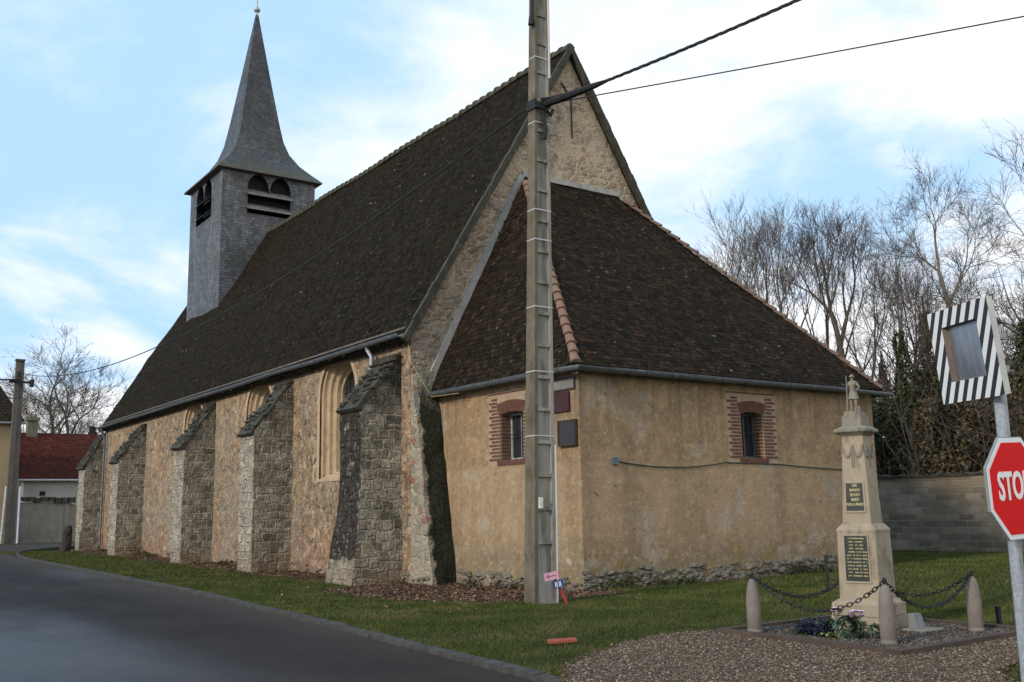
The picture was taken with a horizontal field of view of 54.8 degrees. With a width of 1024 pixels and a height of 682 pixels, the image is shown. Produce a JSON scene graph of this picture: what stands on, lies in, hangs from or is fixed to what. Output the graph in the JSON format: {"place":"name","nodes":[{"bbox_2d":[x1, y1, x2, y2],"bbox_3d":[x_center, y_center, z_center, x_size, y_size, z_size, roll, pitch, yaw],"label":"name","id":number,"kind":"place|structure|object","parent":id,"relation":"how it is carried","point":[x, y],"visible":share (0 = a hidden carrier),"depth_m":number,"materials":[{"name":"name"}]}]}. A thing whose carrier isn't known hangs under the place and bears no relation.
{"place":"outdoors","nodes":[
{"label":"outdoors","id":0,"kind":"place"},
{"bbox_2d":[0,541,534,681],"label":"road","id":1,"kind":"structure","parent":0,"point":[59,624],"depth_m":12.71,"materials":[{"name":"grey asphalt"}]},
{"bbox_2d":[0,359,33,543],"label":"utility pole","id":2,"kind":"object","parent":1,"relation":"on","point":[10,504],"visible":0.85,"depth_m":59.32,"materials":[{"name":"concrete"}]},
{"bbox_2d":[0,379,20,380],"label":"overhead cable","id":3,"kind":"object","parent":2,"relation":"attached to","point":[11,379],"visible":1,"depth_m":59.59,"materials":[{"name":"black rubber"}]},
{"bbox_2d":[15,546,565,681],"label":"kerb","id":4,"kind":"structure","parent":1,"relation":"on","point":[535,675],"depth_m":12.99,"materials":[{"name":"concrete"}]},
{"bbox_2d":[0,0,1023,436],"label":"sky","id":5,"kind":"structure","parent":0,"point":[111,111],"materials":[{"name":"blue"}]},
{"bbox_2d":[0,547,1023,681],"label":"lawn","id":6,"kind":"structure","parent":0,"point":[387,588],"depth_m":15.69,"materials":[{"name":"green plant"}]},
{"bbox_2d":[59,525,72,551],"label":"guard stone","id":7,"kind":"object","parent":6,"relation":"on","point":[65,542],"visible":0.91,"depth_m":46.79,"materials":[{"name":"grey stone"}]},
{"bbox_2d":[96,545,410,584],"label":"wall foot plants","id":8,"kind":"object","parent":6,"relation":"on","point":[148,554],"depth_m":33.12,"materials":[{"name":"green plant"}]},
{"bbox_2d":[15,550,639,615],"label":"leaf litter","id":9,"kind":"object","parent":6,"relation":"on","point":[511,590],"visible":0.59,"depth_m":20.34,"materials":[{"name":"brown plant"}]},
{"bbox_2d":[75,0,892,590],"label":"village church","id":10,"kind":"structure","parent":6,"relation":"on","point":[299,420],"depth_m":25.26,"materials":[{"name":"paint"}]},
{"bbox_2d":[183,403,202,433],"bbox_3d":[-11.787,3.857,37.458,0.614,3.627,2.560,6,-12,-35],"label":"window","id":11,"kind":"structure","parent":10,"relation":"in","point":[191,412],"depth_m":38.22,"materials":[{"name":"stone"}]},
{"bbox_2d":[244,383,272,424],"bbox_3d":[-7.936,2.885,32.062,0.614,3.627,2.560,6,-12,-35],"label":"window","id":12,"kind":"structure","parent":10,"relation":"in","point":[257,395],"depth_m":32.82,"materials":[{"name":"stone"}]},
{"bbox_2d":[316,358,357,481],"bbox_3d":[-4.567,2.035,27.343,0.614,3.627,2.560,6,-12,-35],"label":"window","id":13,"kind":"structure","parent":10,"relation":"in","point":[337,380],"depth_m":27.99,"materials":[{"name":"stone"}]},
{"bbox_2d":[403,343,458,396],"bbox_3d":[-1.889,0.537,23.644,1.999,1.645,0.329,-9,-12,40],"label":"thin cord","id":14,"kind":"object","parent":10,"relation":"attached to","point":[420,377],"visible":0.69,"depth_m":23.83,"materials":[{"name":"grey"}]},
{"bbox_2d":[488,388,525,466],"bbox_3d":[0.119,1.898,21.573,0.370,1.630,1.760,6,-12,-35],"label":"window","id":15,"kind":"structure","parent":10,"relation":"in","point":[507,409],"depth_m":21.83,"materials":[{"name":"red brick"}]},
{"bbox_2d":[554,391,570,412],"bbox_3d":[0.961,1.252,20.136,0.051,0.400,0.670,6,-12,-35],"label":"notice board","id":16,"kind":"object","parent":10,"relation":"attached to","point":[561,401],"visible":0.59,"depth_m":20.03,"materials":[{"name":"red metal"}]},
{"bbox_2d":[554,376,575,391],"bbox_3d":[1.019,0.882,20.114,0.041,0.260,0.820,6,-12,-35],"label":"notice board","id":17,"kind":"object","parent":10,"relation":"attached to","point":[564,383],"visible":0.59,"depth_m":20.03,"materials":[{"name":"white metal"}]},
{"bbox_2d":[557,419,578,446],"bbox_3d":[1.115,1.843,19.805,0.081,0.520,0.570,6,-12,-35],"label":"notice board","id":18,"kind":"object","parent":10,"relation":"attached to","point":[567,432],"visible":1,"depth_m":19.76,"materials":[{"name":"grey metal"}]},
{"bbox_2d":[611,457,618,463],"bbox_3d":[2.086,2.417,19.946,0.160,0.140,0.048,6,-12,-35],"label":"junction box","id":19,"kind":"object","parent":10,"relation":"attached to","point":[615,460],"visible":1,"depth_m":19.92,"materials":[{"name":"grey plastic"}]},
{"bbox_2d":[619,461,876,470],"bbox_3d":[5.621,2.831,22.403,8.632,0.170,0.026,6,-12,-35],"label":"wall cable","id":20,"kind":"object","parent":10,"relation":"attached to","point":[727,462],"depth_m":21.74,"materials":[{"name":"black rubber"}]},
{"bbox_2d":[725,390,778,463],"bbox_3d":[5.371,1.994,22.592,1.640,1.630,0.370,6,-12,-35],"label":"window","id":21,"kind":"structure","parent":10,"relation":"in","point":[751,416],"depth_m":22.65,"materials":[{"name":"red brick"}]},
{"bbox_2d":[458,576,523,590],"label":"dry plants","id":22,"kind":"object","parent":6,"relation":"on","point":[498,584],"visible":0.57,"depth_m":20.94,"materials":[{"name":"brown plant"}]},
{"bbox_2d":[544,571,567,603],"bbox_3d":[0.723,4.044,16.143,0.470,0.582,0.115,3,-10,-21],"label":"marker sign","id":23,"kind":"object","parent":6,"relation":"on","point":[554,576],"visible":0.95,"depth_m":16.12,"materials":[{"name":"red paint"}]},
{"bbox_2d":[547,637,576,643],"bbox_3d":[0.587,3.509,11.583,0.340,0.035,0.110,-2,-5,-8],"label":"red brick","id":24,"kind":"object","parent":6,"relation":"on","point":[562,640],"visible":1,"depth_m":11.54,"materials":[{"name":"red brick"}]},
{"bbox_2d":[524,0,609,604],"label":"utility pole","id":25,"kind":"object","parent":6,"relation":"on","point":[541,550],"visible":0.91,"depth_m":17.05,"materials":[{"name":"concrete"}]},
{"bbox_2d":[21,108,525,376],"bbox_3d":[-14.740,-0.587,38.848,0.031,2.552,52.265,6,-12,-35],"label":"overhead cable","id":26,"kind":"object","parent":25,"relation":"attached to","point":[480,142],"visible":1,"depth_m":23.75,"materials":[{"name":"black rubber"}]},
{"bbox_2d":[607,0,801,81],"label":"overhead cable","id":27,"kind":"object","parent":25,"relation":"attached to","point":[767,13],"visible":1,"depth_m":15.27,"materials":[{"name":"black rubber"}]},
{"bbox_2d":[567,16,1023,100],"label":"overhead cable","id":28,"kind":"object","parent":25,"relation":"attached to","point":[801,57],"visible":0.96,"depth_m":16.13,"materials":[{"name":"black rubber"}]},
{"bbox_2d":[595,560,838,590],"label":"foot weeds","id":29,"kind":"object","parent":6,"relation":"on","point":[658,581],"visible":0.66,"depth_m":20.01,"materials":[{"name":"green plant"}]},
{"bbox_2d":[718,192,865,345],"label":"bare tree","id":30,"kind":"object","parent":6,"relation":"on","point":[783,284],"visible":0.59,"depth_m":52.66,"materials":[{"name":"brown plant"}]},
{"bbox_2d":[824,555,828,589],"bbox_3d":[5.625,4.178,17.668,0.063,0.690,0.063,-7,-11,32],"label":"dark post","id":31,"kind":"object","parent":6,"relation":"on","point":[826,571],"visible":0.83,"depth_m":17.66,"materials":[{"name":"metal"}]},
{"bbox_2d":[728,196,931,397],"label":"bare tree","id":32,"kind":"object","parent":6,"relation":"on","point":[839,338],"visible":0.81,"depth_m":50.85,"materials":[{"name":"brown plant"}]},
{"bbox_2d":[804,209,956,447],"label":"bare tree","id":33,"kind":"object","parent":6,"relation":"on","point":[931,310],"visible":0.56,"depth_m":50.24,"materials":[{"name":"brown plant"}]},
{"bbox_2d":[860,312,915,447],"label":"ivy clad tree","id":34,"kind":"object","parent":6,"relation":"on","point":[884,372],"visible":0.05,"depth_m":53.90,"materials":[{"name":"green plant"}]},
{"bbox_2d":[859,301,924,472],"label":"ivy clad tree","id":35,"kind":"object","parent":6,"relation":"on","point":[900,363],"visible":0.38,"depth_m":45.79,"materials":[{"name":"green plant"}]},
{"bbox_2d":[856,348,953,469],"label":"thicket bush","id":36,"kind":"object","parent":6,"relation":"on","point":[883,399],"visible":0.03,"depth_m":44.74,"materials":[{"name":"brown plant"}]},
{"bbox_2d":[837,342,994,475],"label":"thicket bush","id":37,"kind":"object","parent":6,"relation":"on","point":[878,413],"visible":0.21,"depth_m":41.03,"materials":[{"name":"green plant"}]},
{"bbox_2d":[815,146,1023,408],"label":"bare tree","id":38,"kind":"object","parent":6,"relation":"on","point":[961,211],"visible":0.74,"depth_m":52.87,"materials":[{"name":"brown plant"}]},
{"bbox_2d":[883,368,986,469],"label":"thicket bush","id":39,"kind":"object","parent":6,"relation":"on","point":[922,381],"visible":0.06,"depth_m":48.88,"materials":[{"name":"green plant"}]},
{"bbox_2d":[858,119,1023,435],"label":"bare tree","id":40,"kind":"object","parent":6,"relation":"on","point":[955,259],"visible":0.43,"depth_m":46.70,"materials":[{"name":"brown plant"}]},
{"bbox_2d":[873,360,1021,475],"bbox_3d":[15.538,4.634,39.769,7.166,7.432,7.144,1,-10,-13],"label":"thicket bush","id":41,"kind":"object","parent":6,"relation":"on","point":[939,454],"visible":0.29,"depth_m":38.96,"materials":[{"name":"brown plant"}]},
{"bbox_2d":[878,320,1021,458],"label":"thicket bush","id":42,"kind":"object","parent":6,"relation":"on","point":[977,400],"visible":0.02,"depth_m":46.42,"materials":[{"name":"brown plant"}]},
{"bbox_2d":[877,471,1023,551],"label":"block wall","id":43,"kind":"structure","parent":6,"relation":"on","point":[939,512],"depth_m":33.37,"materials":[{"name":"grey concrete"}]},
{"bbox_2d":[885,355,1022,471],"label":"thicket bush","id":44,"kind":"object","parent":6,"relation":"on","point":[959,410],"visible":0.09,"depth_m":39.96,"materials":[{"name":"brown plant"}]},
{"bbox_2d":[919,356,1023,469],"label":"thicket bush","id":45,"kind":"object","parent":6,"relation":"on","point":[985,421],"visible":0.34,"depth_m":37.19,"materials":[{"name":"brown plant"}]},
{"bbox_2d":[950,359,1023,460],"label":"thicket bush","id":46,"kind":"object","parent":6,"relation":"on","point":[1019,386],"visible":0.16,"depth_m":38.92,"materials":[{"name":"brown plant"}]},
{"bbox_2d":[970,321,1014,443],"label":"thicket bush","id":47,"kind":"object","parent":6,"relation":"on","point":[987,404],"depth_m":49.08,"materials":[{"name":"brown plant"}]},
{"bbox_2d":[994,606,1001,623],"bbox_3d":[6.019,3.445,12.220,0.070,0.325,0.050,6,-12,-35],"label":"black stake","id":48,"kind":"object","parent":6,"relation":"on","point":[998,614],"visible":0.82,"depth_m":12.21,"materials":[{"name":"metal"}]},
{"bbox_2d":[981,361,1020,448],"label":"ivy clad tree","id":49,"kind":"object","parent":6,"relation":"on","point":[988,406],"depth_m":45.12,"materials":[{"name":"green plant"}]},
{"bbox_2d":[985,264,1023,413],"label":"ivy clad tree","id":50,"kind":"object","parent":6,"relation":"on","point":[1019,352],"visible":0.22,"depth_m":44.02,"materials":[{"name":"green plant"}]},
{"bbox_2d":[553,630,1018,681],"bbox_3d":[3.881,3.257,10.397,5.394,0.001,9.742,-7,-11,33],"label":"gravel ground","id":51,"kind":"structure","parent":0,"point":[740,677],"depth_m":9.59,"materials":[{"name":"gravel"}]},
{"bbox_2d":[716,614,1016,654],"bbox_3d":[5.246,3.579,12.475,4.934,0.101,2.550,6,-12,-35],"label":"memorial edging","id":52,"kind":"object","parent":51,"relation":"on","point":[736,630],"visible":0.41,"depth_m":11.04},
{"bbox_2d":[764,623,1009,646],"bbox_3d":[4.346,3.481,11.851,2.630,0.001,2.440,6,-12,-35],"label":"memorial gravel bed","id":53,"kind":"object","parent":51,"relation":"on","point":[879,634],"visible":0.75,"depth_m":11.57,"materials":[{"name":"grey gravel"}]},
{"bbox_2d":[746,572,761,632],"bbox_3d":[2.920,3.166,11.970,0.180,0.712,0.180,6,-12,-35],"label":"memorial bollard","id":54,"kind":"object","parent":53,"relation":"on","point":[753,611],"visible":0.88,"depth_m":11.90,"materials":[{"name":"stone"}]},
{"bbox_2d":[751,574,838,597],"bbox_3d":[3.730,3.084,12.538,1.994,0.345,0.053,5,-11,-34],"label":"chain","id":55,"kind":"object","parent":54,"relation":"hanging from","point":[805,596],"visible":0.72,"depth_m":12.43,"materials":[{"name":"metal"}]},
{"bbox_2d":[751,574,885,612],"bbox_3d":[3.509,2.931,11.421,1.694,0.404,0.053,-10,-13,44],"label":"chain","id":56,"kind":"object","parent":54,"relation":"hanging from","point":[819,610],"visible":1,"depth_m":11.36,"materials":[{"name":"metal"}]},
{"bbox_2d":[789,615,833,635],"bbox_3d":[3.589,3.354,11.709,0.616,0.198,0.630,-2,-10,4],"label":"blue wreath","id":57,"kind":"object","parent":53,"relation":"on","point":[811,628],"visible":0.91,"depth_m":11.62,"materials":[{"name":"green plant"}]},
{"bbox_2d":[816,632,838,637],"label":"fallen leaves","id":58,"kind":"object","parent":53,"relation":"on","point":[831,634],"visible":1,"depth_m":11.32,"materials":[{"name":"plant"}]},
{"bbox_2d":[825,607,846,633],"bbox_3d":[3.840,3.294,11.660,0.307,0.314,0.311,-3,-10,12],"label":"flower pot","id":59,"kind":"object","parent":53,"relation":"on","point":[832,620],"visible":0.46,"depth_m":11.62,"materials":[{"name":"green plant"}]},
{"bbox_2d":[831,615,866,638],"bbox_3d":[3.854,3.275,11.288,0.306,0.343,0.332,6,-12,-35],"label":"laurel wreath","id":60,"kind":"object","parent":53,"relation":"on","point":[838,628],"visible":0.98,"depth_m":11.29,"materials":[{"name":"green plant"}]},
{"bbox_2d":[845,610,868,637],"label":"flowers","id":61,"kind":"object","parent":53,"relation":"on","point":[853,626],"visible":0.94,"depth_m":11.33,"materials":[{"name":"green plant"}]},
{"bbox_2d":[831,374,908,631],"bbox_3d":[4.400,2.006,12.466,0.693,3.200,0.693,-9,-13,41],"label":"war memorial","id":62,"kind":"object","parent":53,"relation":"on","point":[865,561],"visible":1,"depth_m":12.27,"materials":[{"name":"stone"}]},
{"bbox_2d":[867,622,880,639],"bbox_3d":[4.135,3.299,11.199,0.206,0.213,0.190,-5,-10,20],"label":"laurel wreath","id":63,"kind":"object","parent":53,"relation":"on","point":[871,630],"visible":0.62,"depth_m":11.18,"materials":[{"name":"green plant"}]},
{"bbox_2d":[741,619,1012,648],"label":"grey chippings","id":64,"kind":"object","parent":53,"relation":"on","point":[960,633],"visible":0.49,"depth_m":11.46,"materials":[{"name":"grey gravel"}]},
{"bbox_2d":[902,626,942,632],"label":"stone slab","id":65,"kind":"structure","parent":64,"relation":"on","point":[927,629],"depth_m":11.78,"materials":[{"name":"stone"}]},
{"bbox_2d":[908,613,925,627],"bbox_3d":[4.880,3.368,11.917,0.160,0.164,0.120,6,-12,-35],"label":"marker stone","id":66,"kind":"object","parent":65,"relation":"on","point":[916,620],"visible":1,"depth_m":11.89,"materials":[{"name":"stone"}]},
{"bbox_2d":[878,577,897,645],"bbox_3d":[4.102,2.954,10.828,0.180,0.712,0.180,6,-12,-35],"label":"memorial bollard","id":67,"kind":"object","parent":53,"relation":"on","point":[887,625],"visible":1,"depth_m":10.76,"materials":[{"name":"stone"}]},
{"bbox_2d":[883,572,970,608],"bbox_3d":[4.790,2.874,11.309,1.696,0.375,0.053,5,-11,-33],"label":"chain","id":68,"kind":"object","parent":67,"relation":"hanging from","point":[933,606],"visible":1,"depth_m":11.26,"materials":[{"name":"metal"}]},
{"bbox_2d":[966,570,984,631],"bbox_3d":[5.483,3.082,11.741,0.180,0.712,0.180,6,-12,-35],"label":"memorial bollard","id":69,"kind":"object","parent":53,"relation":"on","point":[974,610],"visible":0.99,"depth_m":11.67,"materials":[{"name":"stone"}]},
{"bbox_2d":[896,572,972,596],"bbox_3d":[5.013,3.041,12.423,0.053,0.345,1.663,6,-12,-35],"label":"chain","id":70,"kind":"object","parent":69,"relation":"hanging from","point":[936,591],"visible":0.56,"depth_m":12.12,"materials":[{"name":"metal"}]},
{"bbox_2d":[983,321,1023,681],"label":"stop sign","id":71,"kind":"object","parent":51,"relation":"on","point":[1003,468],"visible":0.96,"depth_m":5.80,"materials":[{"name":"metal"}]},
{"bbox_2d":[927,296,1010,404],"bbox_3d":[2.936,0.062,6.224,0.205,0.600,0.620,-6,-8,-10],"label":"traffic mirror","id":72,"kind":"object","parent":71,"relation":"attached to","point":[967,337],"visible":1,"depth_m":6.17,"materials":[{"name":"metal"}]},
{"label":"ground","id":73,"kind":"structure","parent":0,"visible":0},
{"bbox_2d":[0,386,25,543],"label":"cream house","id":74,"kind":"structure","parent":73,"relation":"on","point":[6,404],"depth_m":61.14,"materials":[{"name":"paint"}]},
{"bbox_2d":[3,374,59,432],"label":"bare tree","id":75,"kind":"object","parent":73,"relation":"on","point":[24,410],"visible":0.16,"depth_m":93.12,"materials":[{"name":"brown plant"}]},
{"bbox_2d":[18,497,76,542],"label":"garden wall","id":76,"kind":"structure","parent":73,"relation":"on","point":[44,519],"depth_m":60.30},
{"bbox_2d":[14,414,99,542],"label":"house","id":77,"kind":"structure","parent":73,"relation":"on","point":[48,463],"depth_m":69.82,"materials":[{"name":"red tile"}]},
{"bbox_2d":[0,324,134,433],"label":"bare tree","id":78,"kind":"object","parent":73,"relation":"on","point":[54,410],"visible":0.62,"depth_m":89.65,"materials":[{"name":"brown plant"}]},
{"bbox_2d":[35,376,113,433],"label":"bare tree","id":79,"kind":"object","parent":73,"relation":"on","point":[59,395],"visible":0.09,"depth_m":101.02,"materials":[{"name":"brown plant"}]},
{"bbox_2d":[69,414,106,433],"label":"bare tree","id":80,"kind":"object","parent":73,"relation":"on","point":[91,425],"visible":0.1,"depth_m":106.53,"materials":[{"name":"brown plant"}]},
{"bbox_2d":[88,426,96,433],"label":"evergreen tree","id":81,"kind":"object","parent":73,"relation":"on","point":[94,430],"visible":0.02,"depth_m":98.38,"materials":[{"name":"green plant"}]},
{"bbox_2d":[694,201,797,321],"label":"bare tree","id":82,"kind":"object","parent":73,"relation":"on","point":[729,252],"visible":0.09,"depth_m":62.91,"materials":[{"name":"brown plant"}]},
{"bbox_2d":[682,187,861,364],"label":"bare tree","id":83,"kind":"object","parent":73,"relation":"on","point":[747,271],"visible":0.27,"depth_m":60.39,"materials":[{"name":"brown plant"}]},
{"bbox_2d":[848,238,967,386],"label":"bare tree","id":84,"kind":"object","parent":73,"relation":"on","point":[907,277],"visible":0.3,"depth_m":59.30,"materials":[{"name":"brown plant"}]},
{"bbox_2d":[902,274,934,454],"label":"ivy clad tree","id":85,"kind":"object","parent":73,"relation":"on","point":[930,347],"visible":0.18,"depth_m":49.59,"materials":[{"name":"green plant"}]},
{"bbox_2d":[909,303,958,463],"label":"ivy clad tree","id":86,"kind":"object","parent":73,"relation":"on","point":[935,383],"visible":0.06,"depth_m":45.81,"materials":[{"name":"green plant"}]},
{"bbox_2d":[919,268,1015,369],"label":"bare tree","id":87,"kind":"object","parent":73,"relation":"on","point":[961,302],"depth_m":64.67,"materials":[{"name":"brown plant"}]},
{"bbox_2d":[917,259,1023,357],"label":"bare tree","id":88,"kind":"object","parent":73,"relation":"on","point":[1014,317],"visible":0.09,"depth_m":58.17,"materials":[{"name":"brown plant"}]},
{"bbox_2d":[919,224,1023,350],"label":"bare tree","id":89,"kind":"object","parent":73,"relation":"on","point":[1009,306],"visible":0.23,"depth_m":53.10,"materials":[{"name":"brown plant"}]}
]}

